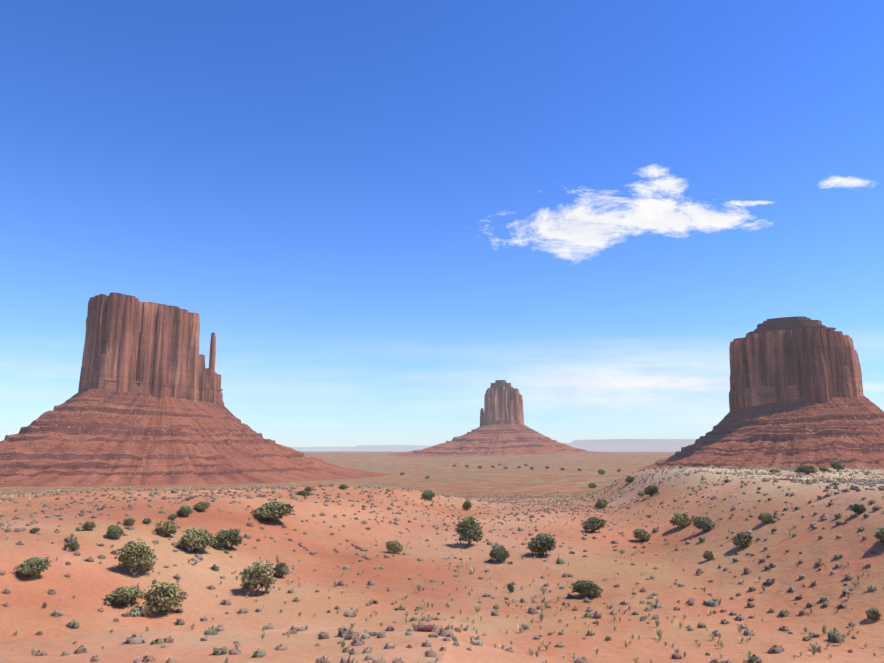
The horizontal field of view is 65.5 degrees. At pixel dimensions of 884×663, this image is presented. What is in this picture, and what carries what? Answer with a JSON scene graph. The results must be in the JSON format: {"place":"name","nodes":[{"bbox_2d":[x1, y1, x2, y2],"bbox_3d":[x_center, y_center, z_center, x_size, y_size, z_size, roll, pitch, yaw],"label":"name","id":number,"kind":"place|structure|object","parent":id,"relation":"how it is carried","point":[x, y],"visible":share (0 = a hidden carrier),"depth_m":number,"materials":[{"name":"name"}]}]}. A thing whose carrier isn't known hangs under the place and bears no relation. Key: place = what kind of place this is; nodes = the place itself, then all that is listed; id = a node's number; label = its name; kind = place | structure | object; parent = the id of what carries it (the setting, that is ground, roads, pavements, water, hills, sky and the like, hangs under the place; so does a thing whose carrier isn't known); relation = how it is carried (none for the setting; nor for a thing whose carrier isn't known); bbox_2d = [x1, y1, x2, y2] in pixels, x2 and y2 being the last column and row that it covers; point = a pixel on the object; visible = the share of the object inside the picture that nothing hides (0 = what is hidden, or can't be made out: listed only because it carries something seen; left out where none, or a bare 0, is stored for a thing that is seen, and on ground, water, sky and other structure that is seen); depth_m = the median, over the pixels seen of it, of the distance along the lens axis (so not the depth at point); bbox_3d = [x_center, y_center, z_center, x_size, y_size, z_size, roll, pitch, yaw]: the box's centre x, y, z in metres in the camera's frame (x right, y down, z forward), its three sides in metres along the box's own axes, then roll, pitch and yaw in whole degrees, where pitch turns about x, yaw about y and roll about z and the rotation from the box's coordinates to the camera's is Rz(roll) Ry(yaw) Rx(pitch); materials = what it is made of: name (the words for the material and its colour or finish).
{"place":"outdoors","nodes":[
{"label":"outdoors","id":0,"kind":"place"},
{"bbox_2d":[0,451,883,662],"bbox_3d":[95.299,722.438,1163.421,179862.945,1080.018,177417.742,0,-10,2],"label":"ground","id":1,"kind":"structure","parent":0,"point":[28,616],"depth_m":81.06,"materials":[{"name":"orange sand"}]},
{"bbox_2d":[13,556,51,577],"bbox_3d":[-38.295,21.983,64.269,2.732,2.345,2.793,-3,-10,19],"label":"shrub","id":2,"kind":"object","parent":1,"relation":"on","point":[31,567],"visible":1,"depth_m":63.86,"materials":[{"name":"green plant"}]},
{"bbox_2d":[30,528,39,533],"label":"shrub","id":3,"kind":"object","parent":1,"relation":"on","point":[34,530],"visible":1,"depth_m":77.21,"materials":[{"name":"green plant"}]},
{"bbox_2d":[62,540,79,549],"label":"shrub","id":4,"kind":"object","parent":1,"relation":"on","point":[73,544],"visible":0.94,"depth_m":73.23,"materials":[{"name":"green plant"}]},
{"bbox_2d":[82,520,96,529],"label":"shrub","id":5,"kind":"object","parent":1,"relation":"on","point":[89,525],"visible":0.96,"depth_m":83.30,"materials":[{"name":"green plant"}]},
{"bbox_2d":[106,523,123,538],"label":"shrub","id":6,"kind":"object","parent":1,"relation":"on","point":[113,530],"visible":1,"depth_m":81.44,"materials":[{"name":"green plant"}]},
{"bbox_2d":[101,585,143,603],"bbox_3d":[-29.703,24.659,64.395,3.233,2.080,3.643,-3,-10,16],"label":"shrub","id":7,"kind":"object","parent":1,"relation":"on","point":[121,595],"visible":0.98,"depth_m":63.59,"materials":[{"name":"green plant"}]},
{"bbox_2d":[123,517,135,525],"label":"shrub","id":8,"kind":"object","parent":1,"relation":"on","point":[129,520],"visible":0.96,"depth_m":88.81,"materials":[{"name":"green plant"}]},
{"bbox_2d":[114,538,157,573],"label":"shrub","id":9,"kind":"object","parent":1,"relation":"on","point":[136,556],"visible":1,"depth_m":71.55,"materials":[{"name":"green plant"}]},
{"bbox_2d":[143,518,151,523],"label":"shrub","id":10,"kind":"object","parent":1,"relation":"on","point":[146,520],"visible":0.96,"depth_m":91.88,"materials":[{"name":"green plant"}]},
{"bbox_2d":[138,580,189,613],"bbox_3d":[-26.052,24.855,64.180,3.909,3.157,3.938,10,-14,-44],"label":"shrub","id":11,"kind":"object","parent":1,"relation":"on","point":[168,597],"visible":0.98,"depth_m":63.55,"materials":[{"name":"green plant"}]},
{"bbox_2d":[154,520,181,535],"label":"shrub","id":12,"kind":"object","parent":1,"relation":"on","point":[170,528],"visible":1,"depth_m":88.96,"materials":[{"name":"green plant"}]},
{"bbox_2d":[167,514,177,519],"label":"shrub","id":13,"kind":"object","parent":1,"relation":"on","point":[173,516],"visible":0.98,"depth_m":98.22,"materials":[{"name":"green plant"}]},
{"bbox_2d":[176,506,192,516],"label":"shrub","id":14,"kind":"object","parent":1,"relation":"on","point":[183,511],"visible":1,"depth_m":101.08,"materials":[{"name":"green plant"}]},
{"bbox_2d":[0,292,389,486],"bbox_3d":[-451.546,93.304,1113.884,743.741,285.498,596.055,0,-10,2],"label":"butte","id":15,"kind":"object","parent":1,"relation":"on","point":[144,405],"visible":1,"depth_m":1026.79,"materials":[{"name":"brown stone"}]},
{"bbox_2d":[177,526,217,551],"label":"shrub","id":16,"kind":"object","parent":1,"relation":"on","point":[194,539],"visible":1,"depth_m":85.90,"materials":[{"name":"green plant"}]},
{"bbox_2d":[193,501,210,510],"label":"shrub","id":17,"kind":"object","parent":1,"relation":"on","point":[201,506],"visible":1,"depth_m":107.19,"materials":[{"name":"green plant"}]},
{"bbox_2d":[212,528,242,548],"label":"shrub","id":18,"kind":"object","parent":1,"relation":"on","point":[234,537],"visible":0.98,"depth_m":90.73,"materials":[{"name":"green plant"}]},
{"bbox_2d":[239,557,275,594],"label":"shrub","id":19,"kind":"object","parent":1,"relation":"on","point":[258,570],"visible":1,"depth_m":74.93,"materials":[{"name":"green plant"}]},
{"bbox_2d":[250,500,294,521],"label":"shrub","id":20,"kind":"object","parent":1,"relation":"on","point":[271,511],"visible":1,"depth_m":111.14,"materials":[{"name":"green plant"}]},
{"bbox_2d":[273,562,288,576],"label":"shrub","id":21,"kind":"object","parent":1,"relation":"on","point":[281,569],"visible":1,"depth_m":83.43,"materials":[{"name":"green plant"}]},
{"bbox_2d":[296,490,311,495],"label":"shrub","id":22,"kind":"object","parent":1,"relation":"on","point":[303,492],"visible":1,"depth_m":145.43,"materials":[{"name":"green plant"}]},
{"bbox_2d":[304,486,312,491],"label":"shrub","id":23,"kind":"object","parent":1,"relation":"on","point":[307,489],"visible":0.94,"depth_m":153.47,"materials":[{"name":"green plant"}]},
{"bbox_2d":[338,484,347,488],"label":"shrub","id":24,"kind":"object","parent":1,"relation":"on","point":[343,486],"visible":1,"depth_m":161.77,"materials":[{"name":"green plant"}]},
{"bbox_2d":[385,540,402,552],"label":"shrub","id":25,"kind":"object","parent":1,"relation":"on","point":[394,546],"visible":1,"depth_m":104.25,"materials":[{"name":"green plant"}]},
{"bbox_2d":[413,624,434,631],"bbox_3d":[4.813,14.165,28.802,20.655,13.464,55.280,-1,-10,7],"label":"ledge rocks","id":26,"kind":"object","parent":1,"relation":"on","point":[426,628],"visible":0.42,"depth_m":54.40,"materials":[{"name":"brown stone"}]},
{"bbox_2d":[421,489,436,498],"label":"shrub","id":27,"kind":"object","parent":1,"relation":"on","point":[427,494],"visible":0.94,"depth_m":186.20,"materials":[{"name":"green plant"}]},
{"bbox_2d":[0,466,883,662],"bbox_3d":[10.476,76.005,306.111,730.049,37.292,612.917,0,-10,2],"label":"stones","id":28,"kind":"object","parent":1,"relation":"on","point":[834,636],"visible":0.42,"depth_m":80.62,"materials":[{"name":"stone"}]},
{"bbox_2d":[462,501,471,509],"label":"shrub","id":29,"kind":"object","parent":1,"relation":"on","point":[466,505],"visible":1,"depth_m":179.48,"materials":[{"name":"green plant"}]},
{"bbox_2d":[454,513,483,545],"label":"shrub","id":30,"kind":"object","parent":1,"relation":"on","point":[468,525],"visible":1,"depth_m":112.47,"materials":[{"name":"green plant"}]},
{"bbox_2d":[59,474,882,600],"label":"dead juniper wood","id":31,"kind":"object","parent":1,"relation":"on","point":[196,562],"visible":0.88,"depth_m":103.15,"materials":[{"name":"wood"}]},
{"bbox_2d":[386,380,603,456],"bbox_3d":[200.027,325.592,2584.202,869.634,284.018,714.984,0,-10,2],"label":"butte","id":32,"kind":"object","parent":1,"relation":"on","point":[502,429],"visible":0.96,"depth_m":2467.74,"materials":[{"name":"brown stone"}]},
{"bbox_2d":[488,544,511,561],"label":"shrub","id":33,"kind":"object","parent":1,"relation":"on","point":[498,553],"visible":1,"depth_m":101.21,"materials":[{"name":"green plant"}]},
{"bbox_2d":[507,583,514,592],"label":"shrub","id":34,"kind":"object","parent":1,"relation":"on","point":[510,586],"visible":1,"depth_m":82.76,"materials":[{"name":"green plant"}]},
{"bbox_2d":[526,530,556,555],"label":"shrub","id":35,"kind":"object","parent":1,"relation":"on","point":[542,544],"visible":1,"depth_m":104.27,"materials":[{"name":"green plant"}]},
{"bbox_2d":[569,579,603,597],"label":"shrub","id":36,"kind":"object","parent":1,"relation":"on","point":[587,588],"visible":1,"depth_m":78.78,"materials":[{"name":"green plant"}]},
{"bbox_2d":[588,482,597,488],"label":"shrub","id":37,"kind":"object","parent":1,"relation":"on","point":[592,485],"visible":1,"depth_m":585.82,"materials":[{"name":"green plant"}]},
{"bbox_2d":[580,516,606,531],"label":"shrub","id":38,"kind":"object","parent":1,"relation":"on","point":[592,523],"visible":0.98,"depth_m":127.56,"materials":[{"name":"green plant"}]},
{"bbox_2d":[594,500,606,508],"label":"shrub","id":39,"kind":"object","parent":1,"relation":"on","point":[600,504],"visible":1,"depth_m":195.19,"materials":[{"name":"green plant"}]},
{"bbox_2d":[598,469,604,474],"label":"shrub","id":40,"kind":"object","parent":1,"relation":"on","point":[601,471],"visible":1,"depth_m":852.68,"materials":[{"name":"green plant"}]},
{"bbox_2d":[624,476,634,482],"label":"shrub","id":41,"kind":"object","parent":1,"relation":"on","point":[629,479],"visible":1,"depth_m":268.58,"materials":[{"name":"green plant"}]},
{"bbox_2d":[633,528,650,541],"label":"shrub","id":42,"kind":"object","parent":1,"relation":"on","point":[643,535],"visible":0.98,"depth_m":117.94,"materials":[{"name":"green plant"}]},
{"bbox_2d":[643,484,658,495],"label":"shrub","id":43,"kind":"object","parent":1,"relation":"on","point":[650,490],"visible":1,"depth_m":160.36,"materials":[{"name":"green plant"}]},
{"bbox_2d":[670,512,692,526],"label":"shrub","id":44,"kind":"object","parent":1,"relation":"on","point":[679,519],"visible":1,"depth_m":118.46,"materials":[{"name":"green plant"}]},
{"bbox_2d":[691,515,715,531],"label":"shrub","id":45,"kind":"object","parent":1,"relation":"on","point":[704,523],"visible":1,"depth_m":107.54,"materials":[{"name":"green plant"}]},
{"bbox_2d":[703,550,713,559],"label":"shrub","id":46,"kind":"object","parent":1,"relation":"on","point":[707,555],"visible":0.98,"depth_m":91.46,"materials":[{"name":"green plant"}]},
{"bbox_2d":[731,532,752,547],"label":"shrub","id":47,"kind":"object","parent":1,"relation":"on","point":[741,539],"visible":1,"depth_m":90.51,"materials":[{"name":"green plant"}]},
{"bbox_2d":[641,316,883,468],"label":"butte","id":48,"kind":"object","parent":1,"relation":"on","point":[797,397],"visible":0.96,"depth_m":937.54,"materials":[{"name":"brown stone"}]},
{"bbox_2d":[757,511,775,522],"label":"shrub","id":49,"kind":"object","parent":1,"relation":"on","point":[764,516],"visible":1,"depth_m":94.79,"materials":[{"name":"green plant"}]},
{"bbox_2d":[796,464,817,473],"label":"shrub","id":50,"kind":"object","parent":1,"relation":"on","point":[807,469],"visible":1,"depth_m":189.33,"materials":[{"name":"green plant"}]},
{"bbox_2d":[818,467,827,471],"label":"shrub","id":51,"kind":"object","parent":1,"relation":"on","point":[823,469],"visible":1,"depth_m":202.57,"materials":[{"name":"green plant"}]},
{"bbox_2d":[829,460,844,470],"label":"shrub","id":52,"kind":"object","parent":1,"relation":"on","point":[837,464],"visible":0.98,"depth_m":224.41,"materials":[{"name":"green plant"}]},
{"bbox_2d":[849,504,866,513],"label":"shrub","id":53,"kind":"object","parent":1,"relation":"on","point":[858,509],"visible":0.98,"depth_m":78.84,"materials":[{"name":"green plant"}]},
{"bbox_2d":[865,606,881,620],"bbox_3d":[36.187,23.602,57.682,1.248,1.441,1.231,-2,-10,12],"label":"shrub","id":54,"kind":"object","parent":1,"relation":"on","point":[871,612],"visible":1,"depth_m":57.51,"materials":[{"name":"green plant"}]},
{"bbox_2d":[873,526,883,542],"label":"shrub","id":55,"kind":"object","parent":1,"relation":"on","point":[879,534],"visible":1,"depth_m":68.19,"materials":[{"name":"green plant"}]},
{"bbox_2d":[0,0,883,446],"label":"sky","id":56,"kind":"structure","parent":0,"point":[379,215],"materials":[{"name":"blue"}]},
{"bbox_2d":[290,439,695,451],"bbox_3d":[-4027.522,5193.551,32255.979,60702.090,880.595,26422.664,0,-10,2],"label":"distant mesas","id":57,"kind":"structure","parent":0,"point":[602,445],"depth_m":20554.03,"materials":[{"name":"grey stone"}]}
]}

